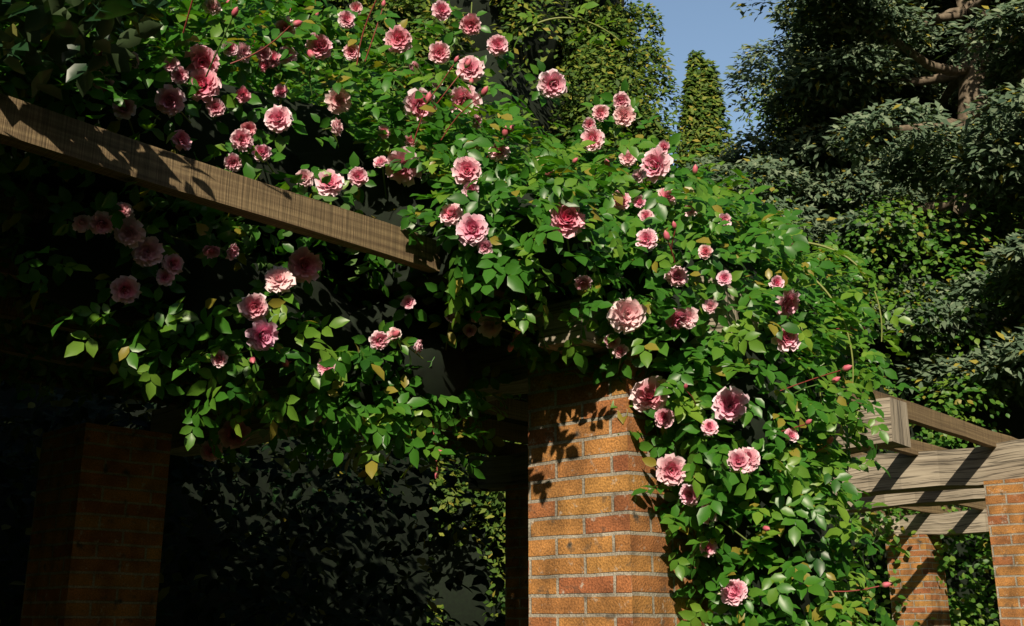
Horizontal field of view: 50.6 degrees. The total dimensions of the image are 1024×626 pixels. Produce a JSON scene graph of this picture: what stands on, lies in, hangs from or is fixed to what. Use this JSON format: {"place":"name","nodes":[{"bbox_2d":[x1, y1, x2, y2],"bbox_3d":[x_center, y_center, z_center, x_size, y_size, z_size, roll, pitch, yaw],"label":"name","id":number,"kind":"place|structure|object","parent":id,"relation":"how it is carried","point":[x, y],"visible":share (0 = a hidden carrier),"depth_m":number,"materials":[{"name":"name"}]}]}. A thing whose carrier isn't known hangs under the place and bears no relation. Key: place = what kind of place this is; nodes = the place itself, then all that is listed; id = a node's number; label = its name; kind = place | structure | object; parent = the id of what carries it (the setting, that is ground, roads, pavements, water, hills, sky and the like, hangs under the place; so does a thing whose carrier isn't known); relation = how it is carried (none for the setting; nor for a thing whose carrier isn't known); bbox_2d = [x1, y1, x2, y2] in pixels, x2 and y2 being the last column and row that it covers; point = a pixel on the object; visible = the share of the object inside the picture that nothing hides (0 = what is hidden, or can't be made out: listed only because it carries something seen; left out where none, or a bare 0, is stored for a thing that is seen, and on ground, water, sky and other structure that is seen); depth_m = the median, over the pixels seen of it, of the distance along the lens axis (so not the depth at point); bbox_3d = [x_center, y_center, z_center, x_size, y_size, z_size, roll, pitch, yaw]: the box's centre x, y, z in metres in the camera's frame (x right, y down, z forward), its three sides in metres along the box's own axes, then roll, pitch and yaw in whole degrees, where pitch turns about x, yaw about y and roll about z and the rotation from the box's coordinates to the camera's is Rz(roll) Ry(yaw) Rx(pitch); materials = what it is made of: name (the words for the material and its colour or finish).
{"place":"outdoors","nodes":[
{"label":"outdoors","id":0,"kind":"place"},
{"bbox_2d":[624,0,796,166],"label":"sky","id":1,"kind":"structure","parent":0,"point":[714,27],"materials":[{"name":"blue"}]},
{"label":"ground","id":2,"kind":"structure","parent":0,"visible":0},
{"bbox_2d":[20,422,171,625],"bbox_3d":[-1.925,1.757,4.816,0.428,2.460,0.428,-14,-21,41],"label":"pillar","id":3,"kind":"structure","parent":2,"relation":"on","point":[95,548],"depth_m":4.88,"materials":[{"name":"brick"}]},
{"bbox_2d":[0,353,504,625],"bbox_3d":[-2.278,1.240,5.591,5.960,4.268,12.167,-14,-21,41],"label":"shrub foliage","id":4,"kind":"object","parent":2,"relation":"on","point":[182,471],"visible":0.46,"depth_m":7.36,"materials":[{"name":"green plant"}]},
{"bbox_2d":[0,168,1023,625],"bbox_3d":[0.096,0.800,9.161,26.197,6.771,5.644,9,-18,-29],"label":"hedge","id":5,"kind":"object","parent":2,"relation":"on","point":[1012,424],"depth_m":11.18,"materials":[{"name":"green plant"}]},
{"bbox_2d":[505,483,528,625],"bbox_3d":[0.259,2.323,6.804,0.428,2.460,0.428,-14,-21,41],"label":"pillar","id":6,"kind":"structure","parent":2,"relation":"on","point":[516,564],"depth_m":6.94,"materials":[{"name":"brick"}]},
{"bbox_2d":[468,397,910,491],"bbox_3d":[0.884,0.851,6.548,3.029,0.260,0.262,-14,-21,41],"label":"cross beam","id":7,"kind":"structure","parent":6,"relation":"on","point":[500,473],"depth_m":5.70,"materials":[{"name":"brown wood"}]},
{"bbox_2d":[0,249,866,456],"bbox_3d":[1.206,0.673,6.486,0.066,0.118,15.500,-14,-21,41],"label":"rafter","id":8,"kind":"object","parent":7,"relation":"on","point":[12,270],"visible":0.01,"depth_m":3.50,"materials":[{"name":"brown wood"}]},
{"bbox_2d":[0,355,924,515],"bbox_3d":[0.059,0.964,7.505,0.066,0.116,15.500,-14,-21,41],"label":"rafter","id":9,"kind":"object","parent":7,"relation":"on","point":[467,443],"visible":0.07,"depth_m":5.57,"materials":[{"name":"brown wood"}]},
{"bbox_2d":[174,0,1017,625],"bbox_3d":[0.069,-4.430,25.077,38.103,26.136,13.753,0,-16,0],"label":"yew","id":10,"kind":"object","parent":2,"relation":"on","point":[702,114],"depth_m":20.76,"materials":[{"name":"green plant"}]},
{"bbox_2d":[528,351,708,625],"bbox_3d":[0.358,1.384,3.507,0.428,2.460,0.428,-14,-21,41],"label":"pillar","id":11,"kind":"structure","parent":2,"relation":"on","point":[600,550],"depth_m":3.53,"materials":[{"name":"brick"}]},
{"bbox_2d":[150,275,758,456],"bbox_3d":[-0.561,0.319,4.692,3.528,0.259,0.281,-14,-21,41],"label":"cross beam","id":12,"kind":"structure","parent":11,"relation":"on","point":[170,420],"depth_m":4.20,"materials":[{"name":"brown wood"}]},
{"bbox_2d":[0,329,967,513],"bbox_3d":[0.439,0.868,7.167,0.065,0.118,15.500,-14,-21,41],"label":"rafter","id":13,"kind":"object","parent":12,"relation":"on","point":[507,431],"visible":0.1,"depth_m":5.17,"materials":[{"name":"brown wood"}]},
{"bbox_2d":[0,292,985,509],"bbox_3d":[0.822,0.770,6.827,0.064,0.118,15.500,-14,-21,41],"label":"rafter","id":14,"kind":"object","parent":12,"relation":"on","point":[517,410],"visible":0.08,"depth_m":4.20,"materials":[{"name":"brown wood"}]},
{"bbox_2d":[0,93,1018,447],"bbox_3d":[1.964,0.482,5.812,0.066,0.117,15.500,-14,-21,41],"label":"rafter","id":15,"kind":"object","parent":12,"relation":"on","point":[34,129],"visible":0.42,"depth_m":2.93,"materials":[{"name":"brown wood"}]},
{"bbox_2d":[0,0,918,625],"bbox_3d":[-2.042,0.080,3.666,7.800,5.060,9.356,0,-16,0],"label":"roses","id":16,"kind":"object","parent":11,"relation":"on","point":[762,250],"depth_m":3.42,"materials":[{"name":"green plant"}]},
{"bbox_2d":[0,0,173,100],"bbox_3d":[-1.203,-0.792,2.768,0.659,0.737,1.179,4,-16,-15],"label":"overhanging leaves","id":17,"kind":"object","parent":16,"relation":"attached to","point":[63,28],"visible":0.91,"depth_m":2.47,"materials":[{"name":"green plant"}]},
{"bbox_2d":[0,74,513,409],"bbox_3d":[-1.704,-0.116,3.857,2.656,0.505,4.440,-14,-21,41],"label":"roses under leaves","id":18,"kind":"object","parent":16,"relation":"on","point":[66,173],"visible":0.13,"depth_m":3.35,"materials":[{"name":"green plant"}]},
{"bbox_2d":[54,2,788,601],"bbox_3d":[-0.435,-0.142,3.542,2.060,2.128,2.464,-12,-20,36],"label":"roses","id":19,"kind":"object","parent":16,"relation":"on","point":[386,196],"visible":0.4,"depth_m":3.42,"materials":[{"name":"pink plant"}]},
{"bbox_2d":[48,0,809,623],"bbox_3d":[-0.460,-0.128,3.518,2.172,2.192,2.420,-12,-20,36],"label":"rose leaves","id":20,"kind":"object","parent":16,"relation":"attached to","point":[228,234],"visible":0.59,"depth_m":3.37,"materials":[{"name":"green plant"}]},
{"bbox_2d":[226,0,891,587],"bbox_3d":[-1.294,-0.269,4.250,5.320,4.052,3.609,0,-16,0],"label":"rosebuds","id":21,"kind":"object","parent":16,"relation":"attached to","point":[574,160],"visible":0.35,"depth_m":3.38,"materials":[{"name":"pink plant"}]},
{"bbox_2d":[514,1,912,486],"bbox_3d":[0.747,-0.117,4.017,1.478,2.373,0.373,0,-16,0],"label":"rose leaves","id":22,"kind":"object","parent":16,"relation":"attached to","point":[846,294],"visible":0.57,"depth_m":4.03,"materials":[{"name":"green plant"}]},
{"bbox_2d":[539,297,632,356],"bbox_3d":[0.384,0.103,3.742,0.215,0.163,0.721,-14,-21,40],"label":"wooden beam","id":23,"kind":"structure","parent":11,"relation":"on","point":[557,333],"depth_m":3.48,"materials":[{"name":"brown wood"}]},
{"bbox_2d":[746,0,1023,326],"bbox_3d":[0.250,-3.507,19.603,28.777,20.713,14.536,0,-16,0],"label":"tree branches","id":24,"kind":"object","parent":2,"relation":"on","point":[964,81],"visible":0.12,"depth_m":15.56,"materials":[{"name":"brown plant"}]},
{"bbox_2d":[683,0,1023,415],"bbox_3d":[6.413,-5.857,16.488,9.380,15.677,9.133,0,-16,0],"label":"tree","id":25,"kind":"object","parent":24,"relation":"attached to","point":[832,61],"visible":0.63,"depth_m":13.98,"materials":[{"name":"green plant"}]},
{"bbox_2d":[885,534,950,625],"bbox_3d":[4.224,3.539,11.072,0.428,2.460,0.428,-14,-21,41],"label":"pillar","id":26,"kind":"structure","parent":2,"relation":"on","point":[924,592],"depth_m":11.12,"materials":[{"name":"brick"}]},
{"bbox_2d":[858,508,988,539],"bbox_3d":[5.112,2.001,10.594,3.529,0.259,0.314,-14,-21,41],"label":"cross beam","id":27,"kind":"structure","parent":26,"relation":"on","point":[965,522],"depth_m":11.10,"materials":[{"name":"brown wood"}]},
{"bbox_2d":[0,183,947,455],"bbox_3d":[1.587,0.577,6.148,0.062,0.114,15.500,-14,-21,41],"label":"rafter","id":28,"kind":"object","parent":27,"relation":"on","point":[42,211],"visible":0.08,"depth_m":3.78,"materials":[{"name":"brown wood"}]},
{"bbox_2d":[983,478,1023,625],"bbox_3d":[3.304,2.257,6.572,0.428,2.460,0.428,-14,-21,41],"label":"pillar","id":29,"kind":"structure","parent":2,"relation":"on","point":[1004,498],"depth_m":6.72,"materials":[{"name":"brick"}]},
{"bbox_2d":[705,439,1023,496],"bbox_3d":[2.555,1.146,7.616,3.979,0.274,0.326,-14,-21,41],"label":"cross beam","id":30,"kind":"structure","parent":29,"relation":"on","point":[955,469],"depth_m":7.21,"materials":[{"name":"brown wood"}]},
{"bbox_3d":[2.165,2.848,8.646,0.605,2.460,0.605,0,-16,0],"label":"pillar","id":31,"kind":"object","parent":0,"visible":0},
{"bbox_2d":[709,488,985,521],"bbox_3d":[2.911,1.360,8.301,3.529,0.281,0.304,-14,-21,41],"label":"cross beam","id":32,"kind":"structure","parent":31,"relation":"on","point":[935,498],"depth_m":8.05,"materials":[{"name":"brown wood"}]}
]}

